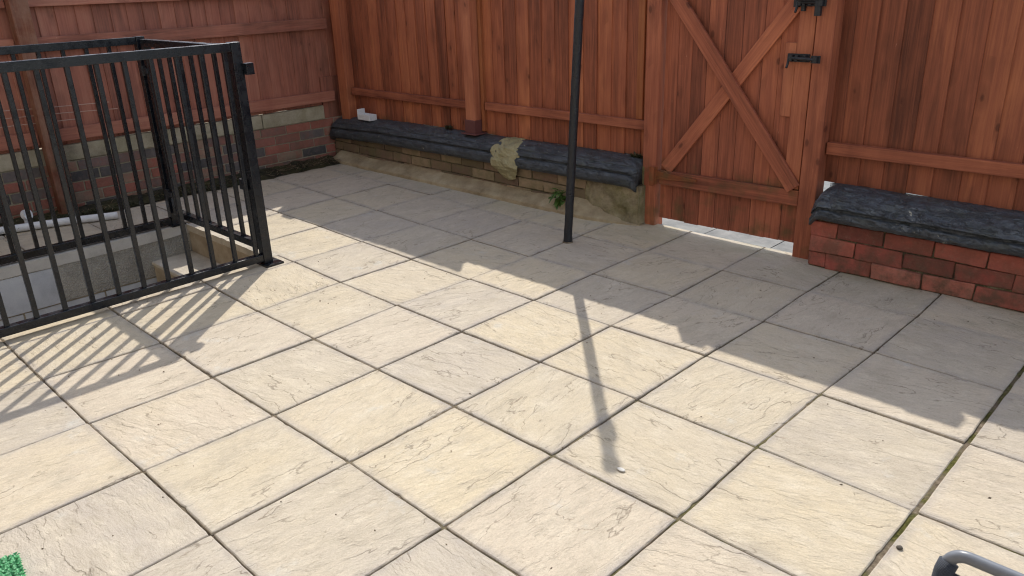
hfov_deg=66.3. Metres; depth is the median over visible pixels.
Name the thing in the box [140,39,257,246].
railing gate
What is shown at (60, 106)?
fence wire
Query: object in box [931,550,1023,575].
garden chair
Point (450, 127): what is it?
moss tuft
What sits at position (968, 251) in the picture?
brick wall
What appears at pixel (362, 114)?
plastic box
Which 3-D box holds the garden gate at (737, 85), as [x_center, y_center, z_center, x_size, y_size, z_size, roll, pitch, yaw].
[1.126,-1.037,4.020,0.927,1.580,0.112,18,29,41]
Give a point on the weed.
(559, 201)
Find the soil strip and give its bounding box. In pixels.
[0,155,340,234]
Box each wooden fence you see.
[0,0,341,213]
[328,0,667,224]
[792,0,1023,259]
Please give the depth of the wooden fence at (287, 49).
5.49 m
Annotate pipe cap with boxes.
[20,210,32,222]
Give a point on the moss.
(113, 207)
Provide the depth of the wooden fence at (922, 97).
3.50 m
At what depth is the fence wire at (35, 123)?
4.98 m
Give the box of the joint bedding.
[0,174,1023,575]
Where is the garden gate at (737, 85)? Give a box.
[649,0,826,242]
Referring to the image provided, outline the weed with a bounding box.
[548,188,565,209]
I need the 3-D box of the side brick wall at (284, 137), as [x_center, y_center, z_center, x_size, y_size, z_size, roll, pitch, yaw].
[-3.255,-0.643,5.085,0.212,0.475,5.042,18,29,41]
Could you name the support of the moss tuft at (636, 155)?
on the brick wall at (610, 186)
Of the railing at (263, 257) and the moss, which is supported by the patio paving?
the railing at (263, 257)
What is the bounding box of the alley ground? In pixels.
[823,181,921,195]
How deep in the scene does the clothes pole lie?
4.09 m
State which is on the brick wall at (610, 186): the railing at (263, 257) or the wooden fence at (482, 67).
the wooden fence at (482, 67)
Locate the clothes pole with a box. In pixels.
[562,0,583,243]
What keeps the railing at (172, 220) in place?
on the stairwell
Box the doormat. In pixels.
[0,551,26,575]
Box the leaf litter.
[0,156,337,229]
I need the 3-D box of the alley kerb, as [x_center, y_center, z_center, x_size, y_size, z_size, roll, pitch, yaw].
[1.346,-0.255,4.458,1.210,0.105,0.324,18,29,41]
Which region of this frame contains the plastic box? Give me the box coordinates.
[357,108,376,120]
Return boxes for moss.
[33,159,339,221]
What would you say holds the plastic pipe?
on the patio paving
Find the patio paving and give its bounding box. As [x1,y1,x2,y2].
[0,164,1023,575]
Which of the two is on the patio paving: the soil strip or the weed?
the soil strip
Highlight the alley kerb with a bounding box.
[662,218,792,252]
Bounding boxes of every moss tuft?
[443,125,452,129]
[630,151,642,158]
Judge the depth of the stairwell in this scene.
4.65 m
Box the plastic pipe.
[0,212,117,234]
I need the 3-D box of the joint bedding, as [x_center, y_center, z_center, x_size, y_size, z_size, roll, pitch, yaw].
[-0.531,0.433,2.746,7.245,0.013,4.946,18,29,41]
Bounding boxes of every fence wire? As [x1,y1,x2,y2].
[0,119,74,127]
[5,102,107,110]
[5,108,117,118]
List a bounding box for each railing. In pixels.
[0,36,185,264]
[0,42,283,337]
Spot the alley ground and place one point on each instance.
(826, 184)
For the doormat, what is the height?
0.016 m
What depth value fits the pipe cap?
4.92 m
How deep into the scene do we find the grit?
2.69 m
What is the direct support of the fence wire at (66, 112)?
attached to the wooden fence at (287, 49)
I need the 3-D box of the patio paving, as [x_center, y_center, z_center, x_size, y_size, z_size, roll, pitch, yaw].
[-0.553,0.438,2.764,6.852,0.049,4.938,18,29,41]
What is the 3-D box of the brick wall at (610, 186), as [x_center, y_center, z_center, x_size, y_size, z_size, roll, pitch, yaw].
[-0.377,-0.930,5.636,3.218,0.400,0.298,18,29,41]
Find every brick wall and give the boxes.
[0,105,341,223]
[329,117,645,225]
[808,182,1023,312]
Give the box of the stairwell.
[0,223,277,325]
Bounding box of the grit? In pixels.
[26,217,1021,568]
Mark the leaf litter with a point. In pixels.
(237, 177)

